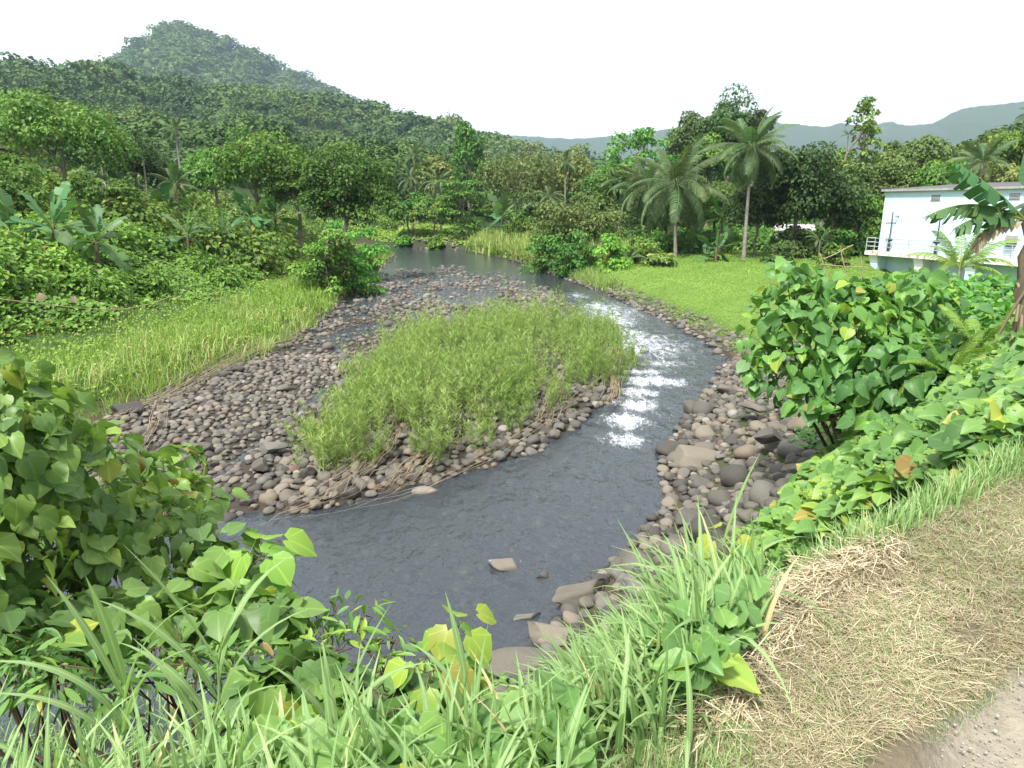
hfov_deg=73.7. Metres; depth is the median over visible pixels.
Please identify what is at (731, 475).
river stone
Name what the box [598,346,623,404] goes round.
hanging roots
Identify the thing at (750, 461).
river stone
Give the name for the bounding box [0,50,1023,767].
ground
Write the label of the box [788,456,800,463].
river stone
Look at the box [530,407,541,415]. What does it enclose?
river stone
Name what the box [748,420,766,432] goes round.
river stone
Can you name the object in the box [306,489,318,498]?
river stone
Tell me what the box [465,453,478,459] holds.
river stone
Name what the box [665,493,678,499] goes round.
river stone
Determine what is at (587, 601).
river stone
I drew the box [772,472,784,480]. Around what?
river stone
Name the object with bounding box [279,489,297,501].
river stone
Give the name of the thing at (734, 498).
river stone
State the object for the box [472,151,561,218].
creeper draped tree
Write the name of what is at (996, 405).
slope creepers
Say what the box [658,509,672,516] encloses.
river stone
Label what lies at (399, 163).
broadleaf tree
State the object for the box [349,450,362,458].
river stone
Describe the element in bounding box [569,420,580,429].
river stone
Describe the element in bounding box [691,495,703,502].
river stone
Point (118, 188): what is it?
broadleaf tree
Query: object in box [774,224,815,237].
shed
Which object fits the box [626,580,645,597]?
river stone
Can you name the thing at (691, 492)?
river stone
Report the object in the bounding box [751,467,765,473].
river stone
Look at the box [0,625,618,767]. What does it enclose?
front grass
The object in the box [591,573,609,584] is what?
river stone
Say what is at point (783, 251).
riverside shrub
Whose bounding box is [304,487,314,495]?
river stone
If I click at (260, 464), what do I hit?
boulder
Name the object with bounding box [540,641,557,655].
river stone
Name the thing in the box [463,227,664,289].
shore reeds
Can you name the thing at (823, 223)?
broadleaf tree
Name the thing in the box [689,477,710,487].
river stone
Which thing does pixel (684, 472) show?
river stone
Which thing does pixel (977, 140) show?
broadleaf tree
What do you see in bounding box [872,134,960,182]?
broadleaf tree
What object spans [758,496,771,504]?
river stone
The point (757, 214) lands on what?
broadleaf tree
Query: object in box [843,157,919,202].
broadleaf tree
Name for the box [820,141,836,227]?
areca palm
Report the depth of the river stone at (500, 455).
15.42 m
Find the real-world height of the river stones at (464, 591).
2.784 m
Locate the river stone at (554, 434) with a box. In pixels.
[548,429,559,439]
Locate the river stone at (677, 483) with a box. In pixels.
[673,479,687,487]
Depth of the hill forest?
396.49 m
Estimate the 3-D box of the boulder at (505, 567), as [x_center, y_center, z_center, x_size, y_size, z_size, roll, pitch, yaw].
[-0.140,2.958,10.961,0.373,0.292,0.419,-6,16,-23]
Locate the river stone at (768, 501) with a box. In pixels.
[764,497,778,506]
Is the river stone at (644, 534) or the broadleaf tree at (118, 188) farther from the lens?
the broadleaf tree at (118, 188)
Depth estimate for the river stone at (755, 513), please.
9.67 m
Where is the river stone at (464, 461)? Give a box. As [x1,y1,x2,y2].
[460,458,474,467]
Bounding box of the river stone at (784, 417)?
[779,407,800,418]
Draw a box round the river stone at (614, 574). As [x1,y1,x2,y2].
[609,567,623,579]
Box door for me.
[883,223,894,250]
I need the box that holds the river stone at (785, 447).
[777,439,810,458]
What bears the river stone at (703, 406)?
on the ground at (472, 488)
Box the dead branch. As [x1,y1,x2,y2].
[139,400,167,450]
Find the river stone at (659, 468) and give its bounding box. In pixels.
[656,465,669,471]
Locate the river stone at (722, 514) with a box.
[719,512,728,519]
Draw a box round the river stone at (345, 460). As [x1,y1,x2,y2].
[341,456,350,463]
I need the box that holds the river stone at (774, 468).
[769,464,783,473]
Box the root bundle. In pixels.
[299,367,610,516]
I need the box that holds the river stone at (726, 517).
[723,513,737,522]
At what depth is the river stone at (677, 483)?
13.81 m
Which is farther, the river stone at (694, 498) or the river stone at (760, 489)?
the river stone at (694, 498)
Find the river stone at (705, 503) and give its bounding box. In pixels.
[699,500,709,507]
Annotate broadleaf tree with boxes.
[0,88,145,209]
[0,117,50,171]
[0,163,56,223]
[67,176,142,220]
[74,128,183,198]
[120,151,185,189]
[179,150,248,209]
[190,126,308,226]
[256,156,314,256]
[366,156,425,195]
[384,189,433,235]
[404,197,458,235]
[409,154,460,224]
[495,189,570,222]
[566,172,622,206]
[587,163,642,227]
[592,127,684,231]
[625,191,698,242]
[676,131,743,227]
[680,181,743,231]
[720,185,805,255]
[738,140,865,239]
[793,169,876,256]
[806,151,862,228]
[823,195,883,255]
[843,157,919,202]
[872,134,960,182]
[873,140,902,163]
[943,130,1020,174]
[954,161,1019,183]
[977,130,1023,173]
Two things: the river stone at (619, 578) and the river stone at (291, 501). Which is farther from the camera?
the river stone at (291, 501)
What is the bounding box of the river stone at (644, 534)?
[636,532,649,540]
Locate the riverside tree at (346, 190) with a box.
[282,137,402,232]
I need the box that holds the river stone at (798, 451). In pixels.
[795,448,804,456]
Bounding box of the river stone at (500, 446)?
[496,443,507,450]
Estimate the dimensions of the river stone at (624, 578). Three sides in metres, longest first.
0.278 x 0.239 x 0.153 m
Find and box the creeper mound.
[502,209,539,240]
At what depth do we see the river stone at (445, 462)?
14.92 m
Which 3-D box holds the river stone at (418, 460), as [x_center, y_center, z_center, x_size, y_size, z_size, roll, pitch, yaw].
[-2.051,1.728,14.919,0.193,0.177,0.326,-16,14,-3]
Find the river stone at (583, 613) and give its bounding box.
[578,609,591,619]
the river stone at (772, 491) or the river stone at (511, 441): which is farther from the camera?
the river stone at (511, 441)
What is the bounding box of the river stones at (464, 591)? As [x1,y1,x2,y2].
[2,231,837,744]
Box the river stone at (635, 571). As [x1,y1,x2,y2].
[632,566,645,573]
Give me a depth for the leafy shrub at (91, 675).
3.04 m
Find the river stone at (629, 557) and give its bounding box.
[620,550,654,574]
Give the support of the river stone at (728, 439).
on the ground at (472, 488)
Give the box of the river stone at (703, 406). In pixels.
[691,400,713,414]
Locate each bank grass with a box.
[0,245,393,419]
[314,202,486,244]
[480,493,841,767]
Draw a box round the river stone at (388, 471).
[385,468,394,477]
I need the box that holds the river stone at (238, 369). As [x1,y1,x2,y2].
[229,366,244,371]
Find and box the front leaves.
[0,545,771,767]
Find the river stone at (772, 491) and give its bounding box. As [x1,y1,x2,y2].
[769,487,777,496]
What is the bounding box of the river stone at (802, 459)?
[797,457,807,462]
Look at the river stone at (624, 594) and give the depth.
9.25 m
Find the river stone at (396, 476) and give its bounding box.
[387,473,399,482]
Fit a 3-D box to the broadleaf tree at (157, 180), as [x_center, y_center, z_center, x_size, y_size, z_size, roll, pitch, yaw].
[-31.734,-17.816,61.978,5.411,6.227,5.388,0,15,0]
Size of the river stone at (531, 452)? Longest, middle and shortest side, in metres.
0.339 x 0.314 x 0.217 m
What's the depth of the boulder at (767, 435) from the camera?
13.51 m
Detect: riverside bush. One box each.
[518,226,587,274]
[524,189,630,269]
[544,230,603,278]
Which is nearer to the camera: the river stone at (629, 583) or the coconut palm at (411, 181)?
the river stone at (629, 583)
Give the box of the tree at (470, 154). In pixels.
[450,120,488,229]
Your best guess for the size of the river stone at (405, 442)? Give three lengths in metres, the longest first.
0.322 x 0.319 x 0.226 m
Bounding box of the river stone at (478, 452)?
[473,449,485,456]
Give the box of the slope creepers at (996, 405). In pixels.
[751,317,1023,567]
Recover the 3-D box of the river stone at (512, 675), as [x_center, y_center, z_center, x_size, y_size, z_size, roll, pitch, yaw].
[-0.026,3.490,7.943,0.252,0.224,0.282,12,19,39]
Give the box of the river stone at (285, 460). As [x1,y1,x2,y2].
[279,457,292,464]
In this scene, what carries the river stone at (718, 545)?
on the ground at (472, 488)
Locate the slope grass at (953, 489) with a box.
[760,427,1023,587]
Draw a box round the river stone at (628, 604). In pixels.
[623,598,636,612]
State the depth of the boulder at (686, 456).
14.83 m
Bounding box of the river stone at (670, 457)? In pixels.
[666,451,674,463]
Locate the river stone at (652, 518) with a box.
[646,514,658,521]
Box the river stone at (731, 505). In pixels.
[728,502,741,508]
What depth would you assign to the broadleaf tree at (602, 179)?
82.75 m
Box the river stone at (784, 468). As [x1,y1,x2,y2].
[781,464,794,472]
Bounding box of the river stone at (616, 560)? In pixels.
[609,557,622,567]
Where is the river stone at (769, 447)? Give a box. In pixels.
[764,441,780,451]
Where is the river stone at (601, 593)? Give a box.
[594,591,609,600]
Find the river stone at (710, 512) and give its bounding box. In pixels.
[703,509,717,515]
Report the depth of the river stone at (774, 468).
12.35 m
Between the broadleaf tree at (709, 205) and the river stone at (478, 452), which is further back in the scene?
the broadleaf tree at (709, 205)
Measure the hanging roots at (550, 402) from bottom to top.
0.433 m
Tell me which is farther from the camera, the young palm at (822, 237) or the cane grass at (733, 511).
the young palm at (822, 237)
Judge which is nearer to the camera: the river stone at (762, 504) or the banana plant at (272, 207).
the river stone at (762, 504)
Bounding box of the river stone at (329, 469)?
[324,464,336,471]
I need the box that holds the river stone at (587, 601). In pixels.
[578,596,594,608]
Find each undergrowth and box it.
[0,158,406,278]
[499,219,879,257]
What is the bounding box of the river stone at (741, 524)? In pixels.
[732,521,744,526]
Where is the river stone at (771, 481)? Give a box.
[761,479,775,484]
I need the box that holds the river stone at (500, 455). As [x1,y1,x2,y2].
[492,450,505,461]
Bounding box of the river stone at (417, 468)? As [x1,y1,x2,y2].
[412,465,427,475]
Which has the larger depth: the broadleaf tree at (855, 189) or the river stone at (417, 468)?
the broadleaf tree at (855, 189)
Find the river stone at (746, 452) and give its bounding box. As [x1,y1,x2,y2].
[733,445,762,459]
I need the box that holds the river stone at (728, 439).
[723,435,738,444]
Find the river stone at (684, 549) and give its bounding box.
[678,542,692,556]
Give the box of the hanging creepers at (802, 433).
[787,395,846,453]
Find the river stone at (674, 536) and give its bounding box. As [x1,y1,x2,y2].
[668,534,678,537]
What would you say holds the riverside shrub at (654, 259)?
on the ground at (472, 488)
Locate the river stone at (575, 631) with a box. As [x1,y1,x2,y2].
[566,628,586,646]
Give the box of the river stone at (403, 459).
[400,456,413,464]
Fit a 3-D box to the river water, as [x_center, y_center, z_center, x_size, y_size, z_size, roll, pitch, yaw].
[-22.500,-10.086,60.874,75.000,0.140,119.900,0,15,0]
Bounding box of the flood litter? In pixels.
[106,331,303,419]
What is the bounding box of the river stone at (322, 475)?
[317,471,331,481]
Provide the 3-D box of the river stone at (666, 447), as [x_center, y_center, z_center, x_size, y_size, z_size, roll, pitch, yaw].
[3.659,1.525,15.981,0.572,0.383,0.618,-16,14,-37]
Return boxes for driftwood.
[259,421,409,524]
[369,424,460,493]
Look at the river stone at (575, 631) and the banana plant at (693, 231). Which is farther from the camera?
the banana plant at (693, 231)
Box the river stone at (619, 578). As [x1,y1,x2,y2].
[615,573,627,582]
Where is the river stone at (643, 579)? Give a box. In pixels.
[635,570,653,583]
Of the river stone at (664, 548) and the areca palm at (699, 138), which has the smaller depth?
the river stone at (664, 548)
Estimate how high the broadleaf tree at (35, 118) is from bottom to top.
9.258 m
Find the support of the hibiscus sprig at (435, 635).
on the ground at (472, 488)
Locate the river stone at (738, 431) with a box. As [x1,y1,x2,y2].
[733,428,745,435]
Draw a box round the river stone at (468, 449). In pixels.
[465,444,477,452]
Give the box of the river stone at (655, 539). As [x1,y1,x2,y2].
[649,534,662,544]
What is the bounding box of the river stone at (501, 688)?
[496,683,508,691]
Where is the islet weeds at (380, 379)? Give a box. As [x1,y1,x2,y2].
[276,267,647,475]
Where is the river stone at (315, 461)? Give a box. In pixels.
[314,457,326,466]
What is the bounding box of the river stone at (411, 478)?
[404,472,419,480]
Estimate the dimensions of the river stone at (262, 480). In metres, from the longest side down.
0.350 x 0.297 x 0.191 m
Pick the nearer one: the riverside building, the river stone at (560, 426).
the river stone at (560, 426)
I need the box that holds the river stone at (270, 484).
[262,480,277,489]
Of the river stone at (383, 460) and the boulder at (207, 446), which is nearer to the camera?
the river stone at (383, 460)
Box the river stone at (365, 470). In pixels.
[359,466,375,476]
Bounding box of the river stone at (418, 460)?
[414,458,421,466]
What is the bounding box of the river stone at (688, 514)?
[675,508,702,526]
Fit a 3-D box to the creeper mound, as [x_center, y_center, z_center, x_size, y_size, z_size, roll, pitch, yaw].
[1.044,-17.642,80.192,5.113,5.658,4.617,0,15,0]
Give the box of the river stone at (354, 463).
[349,461,362,469]
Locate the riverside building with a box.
[864,182,1023,282]
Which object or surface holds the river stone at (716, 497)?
on the ground at (472, 488)
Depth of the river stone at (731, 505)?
11.15 m
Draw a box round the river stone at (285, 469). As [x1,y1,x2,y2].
[276,465,288,473]
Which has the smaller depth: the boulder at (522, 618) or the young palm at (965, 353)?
the young palm at (965, 353)
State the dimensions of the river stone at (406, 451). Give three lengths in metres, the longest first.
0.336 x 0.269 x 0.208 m
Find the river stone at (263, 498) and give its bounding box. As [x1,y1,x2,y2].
[259,492,278,503]
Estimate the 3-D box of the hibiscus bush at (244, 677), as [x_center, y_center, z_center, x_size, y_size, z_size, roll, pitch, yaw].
[-0.696,1.470,3.098,1.282,0.627,0.876,0,15,0]
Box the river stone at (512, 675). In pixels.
[502,673,517,684]
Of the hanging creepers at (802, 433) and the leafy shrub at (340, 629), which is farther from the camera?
the hanging creepers at (802, 433)
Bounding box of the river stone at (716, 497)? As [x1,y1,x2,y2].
[707,490,731,505]
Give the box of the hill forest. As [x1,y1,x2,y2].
[0,20,1023,228]
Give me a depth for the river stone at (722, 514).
10.87 m
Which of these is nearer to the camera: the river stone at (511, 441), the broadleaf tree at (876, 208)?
the river stone at (511, 441)
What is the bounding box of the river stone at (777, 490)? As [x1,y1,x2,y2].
[776,486,781,497]
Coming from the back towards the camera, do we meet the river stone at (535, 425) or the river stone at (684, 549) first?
the river stone at (535, 425)
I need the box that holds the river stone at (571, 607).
[560,602,580,615]
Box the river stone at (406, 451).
[403,447,415,455]
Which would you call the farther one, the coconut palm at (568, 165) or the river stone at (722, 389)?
the coconut palm at (568, 165)
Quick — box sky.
[0,0,1023,138]
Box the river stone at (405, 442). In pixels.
[403,437,416,444]
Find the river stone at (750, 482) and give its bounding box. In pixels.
[747,479,752,486]
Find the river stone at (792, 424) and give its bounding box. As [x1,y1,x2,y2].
[786,416,814,431]
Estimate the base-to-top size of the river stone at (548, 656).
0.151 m
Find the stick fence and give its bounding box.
[819,245,868,276]
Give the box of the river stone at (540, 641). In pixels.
[537,638,543,645]
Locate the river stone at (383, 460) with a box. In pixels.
[376,456,385,464]
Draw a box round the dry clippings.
[597,463,1023,767]
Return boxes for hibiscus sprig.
[189,487,248,520]
[199,528,316,593]
[383,642,473,711]
[416,603,496,677]
[696,522,750,563]
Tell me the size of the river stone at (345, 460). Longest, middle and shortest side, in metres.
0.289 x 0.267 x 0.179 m
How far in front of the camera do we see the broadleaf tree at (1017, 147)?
73.84 m
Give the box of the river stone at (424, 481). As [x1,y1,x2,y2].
[418,476,431,485]
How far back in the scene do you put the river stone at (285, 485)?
13.61 m
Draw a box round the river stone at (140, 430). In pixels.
[131,426,149,434]
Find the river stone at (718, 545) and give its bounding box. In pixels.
[716,542,730,553]
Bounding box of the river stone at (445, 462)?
[440,458,453,466]
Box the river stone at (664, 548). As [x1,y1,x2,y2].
[659,538,682,553]
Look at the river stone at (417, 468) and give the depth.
14.46 m
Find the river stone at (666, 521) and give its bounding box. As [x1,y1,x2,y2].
[660,518,672,527]
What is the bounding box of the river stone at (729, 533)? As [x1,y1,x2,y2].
[727,525,742,536]
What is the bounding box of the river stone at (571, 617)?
[563,610,582,624]
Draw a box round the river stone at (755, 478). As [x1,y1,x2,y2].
[752,476,766,482]
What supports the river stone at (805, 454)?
on the ground at (472, 488)
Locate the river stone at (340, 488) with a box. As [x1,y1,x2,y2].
[330,481,347,493]
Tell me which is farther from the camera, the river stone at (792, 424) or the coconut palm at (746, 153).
the coconut palm at (746, 153)
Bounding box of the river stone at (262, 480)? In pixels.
[256,476,272,484]
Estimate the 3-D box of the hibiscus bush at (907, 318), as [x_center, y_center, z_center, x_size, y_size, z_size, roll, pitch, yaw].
[5.164,-0.216,9.970,3.590,3.054,3.722,0,15,0]
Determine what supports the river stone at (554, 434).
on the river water
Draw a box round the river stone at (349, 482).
[343,477,352,485]
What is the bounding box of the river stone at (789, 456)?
[785,453,797,463]
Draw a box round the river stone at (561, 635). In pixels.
[555,632,565,648]
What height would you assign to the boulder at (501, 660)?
0.216 m
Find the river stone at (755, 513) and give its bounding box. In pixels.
[750,511,758,519]
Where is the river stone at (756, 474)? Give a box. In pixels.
[750,472,764,478]
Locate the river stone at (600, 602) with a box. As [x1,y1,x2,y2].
[595,596,611,610]
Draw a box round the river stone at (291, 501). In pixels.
[288,495,301,505]
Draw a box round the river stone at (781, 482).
[775,478,788,486]
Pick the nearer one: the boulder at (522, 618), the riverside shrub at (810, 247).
the boulder at (522, 618)
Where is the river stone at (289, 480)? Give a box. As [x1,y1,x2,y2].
[280,478,293,483]
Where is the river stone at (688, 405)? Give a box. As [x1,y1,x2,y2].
[683,399,694,412]
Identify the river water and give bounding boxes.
[2,245,730,706]
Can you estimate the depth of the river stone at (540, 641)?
8.84 m
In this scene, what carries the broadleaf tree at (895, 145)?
on the ground at (472, 488)
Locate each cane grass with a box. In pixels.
[0,575,191,746]
[100,534,309,748]
[267,604,427,723]
[393,592,495,712]
[685,455,799,582]
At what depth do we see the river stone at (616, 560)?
10.75 m
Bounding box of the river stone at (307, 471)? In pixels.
[300,466,315,477]
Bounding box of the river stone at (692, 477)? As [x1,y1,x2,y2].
[689,474,701,481]
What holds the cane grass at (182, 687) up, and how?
on the ground at (472, 488)
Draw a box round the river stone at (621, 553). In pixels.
[618,548,631,556]
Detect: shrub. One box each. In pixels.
[0,588,291,767]
[266,588,434,679]
[283,220,358,297]
[288,228,347,294]
[317,220,390,295]
[355,244,385,281]
[394,234,412,250]
[425,233,444,252]
[591,233,633,273]
[619,236,667,264]
[640,253,678,266]
[760,240,797,262]
[769,225,828,259]
[808,242,852,268]
[920,271,1016,343]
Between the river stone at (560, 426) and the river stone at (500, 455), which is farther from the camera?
the river stone at (560, 426)
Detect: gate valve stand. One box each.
[885,212,893,250]
[932,220,940,253]
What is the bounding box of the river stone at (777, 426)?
[766,421,784,430]
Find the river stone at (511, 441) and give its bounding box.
[508,439,520,446]
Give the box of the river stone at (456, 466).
[450,464,461,471]
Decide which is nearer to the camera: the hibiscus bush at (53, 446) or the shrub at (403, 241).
the hibiscus bush at (53, 446)
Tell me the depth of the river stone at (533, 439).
16.37 m
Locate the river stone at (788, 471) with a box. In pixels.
[783,469,796,477]
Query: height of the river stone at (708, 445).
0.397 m
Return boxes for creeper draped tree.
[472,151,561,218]
[542,144,598,220]
[898,156,977,186]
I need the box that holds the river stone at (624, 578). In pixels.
[622,574,635,582]
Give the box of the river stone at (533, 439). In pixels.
[526,435,539,443]
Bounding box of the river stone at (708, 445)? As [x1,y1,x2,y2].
[694,442,715,449]
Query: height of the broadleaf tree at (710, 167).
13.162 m
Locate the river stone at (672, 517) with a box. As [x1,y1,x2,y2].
[664,515,674,522]
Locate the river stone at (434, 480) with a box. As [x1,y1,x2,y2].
[431,475,441,487]
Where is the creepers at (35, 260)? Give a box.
[0,201,368,343]
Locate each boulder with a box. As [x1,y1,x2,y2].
[109,401,143,414]
[193,442,212,453]
[251,457,269,471]
[259,442,288,453]
[411,486,438,496]
[445,410,466,426]
[483,647,553,677]
[489,558,517,577]
[512,612,540,623]
[527,621,574,647]
[536,570,548,584]
[551,578,604,604]
[637,350,651,356]
[641,479,655,483]
[673,444,715,469]
[737,401,765,412]
[754,426,781,443]
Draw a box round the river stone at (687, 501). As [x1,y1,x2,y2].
[683,500,692,506]
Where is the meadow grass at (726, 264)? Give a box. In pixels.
[553,247,999,402]
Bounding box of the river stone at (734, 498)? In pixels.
[730,495,743,502]
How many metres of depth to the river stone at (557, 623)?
9.07 m
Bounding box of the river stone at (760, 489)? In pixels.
[749,480,774,503]
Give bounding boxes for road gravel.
[929,670,1023,767]
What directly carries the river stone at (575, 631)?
on the boulder at (535, 629)
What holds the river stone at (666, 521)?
on the ground at (472, 488)
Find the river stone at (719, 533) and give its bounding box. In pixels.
[711,529,724,540]
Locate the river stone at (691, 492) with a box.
[688,488,700,496]
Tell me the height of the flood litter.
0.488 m
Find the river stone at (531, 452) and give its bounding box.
[525,447,537,457]
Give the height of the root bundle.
0.384 m
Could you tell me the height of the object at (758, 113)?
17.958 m
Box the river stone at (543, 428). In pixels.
[538,425,552,433]
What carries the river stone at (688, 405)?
on the ground at (472, 488)
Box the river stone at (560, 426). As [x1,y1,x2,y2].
[553,422,564,430]
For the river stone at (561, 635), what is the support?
on the boulder at (535, 629)
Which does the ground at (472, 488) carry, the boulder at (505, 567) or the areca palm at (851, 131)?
the areca palm at (851, 131)
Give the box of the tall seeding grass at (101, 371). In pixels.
[25,274,361,397]
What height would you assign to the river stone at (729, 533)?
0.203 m
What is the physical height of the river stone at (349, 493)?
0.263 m
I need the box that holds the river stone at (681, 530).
[679,526,686,534]
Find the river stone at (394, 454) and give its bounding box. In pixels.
[388,450,400,457]
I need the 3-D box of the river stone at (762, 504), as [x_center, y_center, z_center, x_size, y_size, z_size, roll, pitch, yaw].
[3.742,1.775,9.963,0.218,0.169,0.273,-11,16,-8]
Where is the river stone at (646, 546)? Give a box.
[639,541,652,549]
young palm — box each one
[624,247,646,260]
[804,227,837,264]
[897,331,985,396]
[905,227,1019,339]
[935,304,1011,352]
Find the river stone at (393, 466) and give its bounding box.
[389,462,401,472]
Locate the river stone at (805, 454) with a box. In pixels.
[802,449,814,457]
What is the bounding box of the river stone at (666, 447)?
[655,440,680,455]
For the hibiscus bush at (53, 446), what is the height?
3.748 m
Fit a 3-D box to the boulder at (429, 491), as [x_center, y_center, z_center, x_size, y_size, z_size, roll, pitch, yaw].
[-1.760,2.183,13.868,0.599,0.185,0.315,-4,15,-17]
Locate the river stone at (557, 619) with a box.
[551,616,562,623]
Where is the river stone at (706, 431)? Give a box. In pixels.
[694,425,715,438]
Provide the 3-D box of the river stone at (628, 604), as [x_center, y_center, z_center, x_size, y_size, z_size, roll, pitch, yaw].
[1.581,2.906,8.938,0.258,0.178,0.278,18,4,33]
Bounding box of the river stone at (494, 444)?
[483,440,498,448]
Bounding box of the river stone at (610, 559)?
[608,556,617,562]
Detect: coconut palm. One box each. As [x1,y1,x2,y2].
[94,168,136,200]
[159,117,192,188]
[392,163,425,228]
[399,144,427,224]
[419,168,454,231]
[535,185,565,221]
[550,150,578,203]
[583,174,600,205]
[594,163,642,227]
[606,155,695,235]
[627,137,736,256]
[697,107,799,259]
[945,138,1018,183]
[1013,107,1023,125]
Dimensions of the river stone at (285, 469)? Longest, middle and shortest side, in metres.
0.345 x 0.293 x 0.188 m
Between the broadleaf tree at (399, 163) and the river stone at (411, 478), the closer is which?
the river stone at (411, 478)
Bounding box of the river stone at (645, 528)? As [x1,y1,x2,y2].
[639,524,652,531]
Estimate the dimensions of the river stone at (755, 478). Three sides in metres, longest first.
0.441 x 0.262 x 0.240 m
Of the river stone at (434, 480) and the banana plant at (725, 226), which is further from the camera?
the banana plant at (725, 226)
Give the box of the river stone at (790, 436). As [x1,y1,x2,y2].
[786,434,798,438]
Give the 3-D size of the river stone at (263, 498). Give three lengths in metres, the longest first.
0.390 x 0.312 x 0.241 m
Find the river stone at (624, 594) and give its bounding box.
[621,592,632,603]
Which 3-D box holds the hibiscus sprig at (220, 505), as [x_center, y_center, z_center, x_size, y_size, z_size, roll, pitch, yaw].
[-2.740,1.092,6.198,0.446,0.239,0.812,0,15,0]
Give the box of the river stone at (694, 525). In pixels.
[687,516,725,542]
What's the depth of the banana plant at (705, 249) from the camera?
57.07 m
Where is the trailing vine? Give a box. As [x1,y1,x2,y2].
[0,292,187,310]
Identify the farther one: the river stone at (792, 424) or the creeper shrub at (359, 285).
the creeper shrub at (359, 285)
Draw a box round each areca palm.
[139,146,148,199]
[683,132,710,194]
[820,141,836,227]
[837,128,857,229]
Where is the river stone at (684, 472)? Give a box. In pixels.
[676,467,690,477]
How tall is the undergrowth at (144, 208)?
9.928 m
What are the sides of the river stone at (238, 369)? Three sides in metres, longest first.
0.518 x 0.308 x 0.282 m
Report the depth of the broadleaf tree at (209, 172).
63.90 m
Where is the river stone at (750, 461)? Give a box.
[746,457,759,468]
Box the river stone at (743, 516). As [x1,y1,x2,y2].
[737,509,754,522]
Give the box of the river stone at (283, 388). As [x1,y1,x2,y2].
[276,385,293,391]
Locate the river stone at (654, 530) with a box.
[647,526,661,536]
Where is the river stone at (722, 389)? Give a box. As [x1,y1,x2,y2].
[716,385,735,393]
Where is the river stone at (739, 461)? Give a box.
[731,459,745,465]
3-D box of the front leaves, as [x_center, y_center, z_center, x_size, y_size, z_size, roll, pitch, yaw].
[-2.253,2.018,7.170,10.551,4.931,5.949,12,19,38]
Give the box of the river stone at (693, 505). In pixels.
[683,502,699,509]
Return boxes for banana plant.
[0,188,52,239]
[3,181,108,251]
[63,204,130,275]
[146,163,201,217]
[149,179,193,220]
[156,207,208,258]
[197,206,246,251]
[225,192,270,238]
[255,195,303,240]
[487,192,528,229]
[493,203,533,226]
[673,220,710,254]
[693,240,720,261]
[695,229,741,262]
[697,191,744,254]
[923,153,1023,342]
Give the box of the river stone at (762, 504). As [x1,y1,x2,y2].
[760,499,765,508]
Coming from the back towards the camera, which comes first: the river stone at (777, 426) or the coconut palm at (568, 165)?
the coconut palm at (568, 165)
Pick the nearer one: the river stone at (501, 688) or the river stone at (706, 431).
the river stone at (501, 688)
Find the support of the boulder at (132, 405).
on the ground at (472, 488)
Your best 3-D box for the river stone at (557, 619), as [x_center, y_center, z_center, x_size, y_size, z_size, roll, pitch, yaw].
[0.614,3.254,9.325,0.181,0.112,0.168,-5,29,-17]
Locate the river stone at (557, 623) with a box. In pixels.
[550,621,563,626]
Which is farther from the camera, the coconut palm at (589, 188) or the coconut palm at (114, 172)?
the coconut palm at (589, 188)
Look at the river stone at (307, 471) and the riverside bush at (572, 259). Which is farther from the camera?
the riverside bush at (572, 259)
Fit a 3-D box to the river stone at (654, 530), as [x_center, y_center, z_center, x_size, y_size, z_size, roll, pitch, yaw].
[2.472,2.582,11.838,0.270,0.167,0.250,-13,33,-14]
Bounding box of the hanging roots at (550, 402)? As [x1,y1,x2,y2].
[532,362,567,427]
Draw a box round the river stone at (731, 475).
[719,464,748,486]
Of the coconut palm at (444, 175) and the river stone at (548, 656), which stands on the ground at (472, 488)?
the coconut palm at (444, 175)
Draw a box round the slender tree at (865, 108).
[833,95,887,231]
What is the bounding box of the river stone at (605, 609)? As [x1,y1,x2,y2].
[597,608,616,619]
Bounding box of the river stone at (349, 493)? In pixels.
[342,486,359,499]
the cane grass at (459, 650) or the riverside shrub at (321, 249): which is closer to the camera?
the cane grass at (459, 650)
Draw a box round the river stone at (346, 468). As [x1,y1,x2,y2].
[337,466,349,474]
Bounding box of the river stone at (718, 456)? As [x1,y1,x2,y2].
[715,453,726,459]
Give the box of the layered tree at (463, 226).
[431,179,493,236]
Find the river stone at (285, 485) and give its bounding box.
[274,482,289,492]
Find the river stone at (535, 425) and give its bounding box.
[531,422,542,429]
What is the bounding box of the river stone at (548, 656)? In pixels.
[543,655,557,659]
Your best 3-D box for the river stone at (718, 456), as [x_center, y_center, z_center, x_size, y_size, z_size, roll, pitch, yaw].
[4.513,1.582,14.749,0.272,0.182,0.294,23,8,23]
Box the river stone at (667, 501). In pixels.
[661,496,677,507]
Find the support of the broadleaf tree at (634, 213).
on the ground at (472, 488)
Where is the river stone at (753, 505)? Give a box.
[744,501,759,509]
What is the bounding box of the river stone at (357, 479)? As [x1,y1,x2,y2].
[351,477,363,486]
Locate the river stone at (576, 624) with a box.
[567,623,581,628]
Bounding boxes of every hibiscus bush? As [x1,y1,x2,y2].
[0,348,230,767]
[68,521,327,739]
[218,640,500,721]
[735,256,994,448]

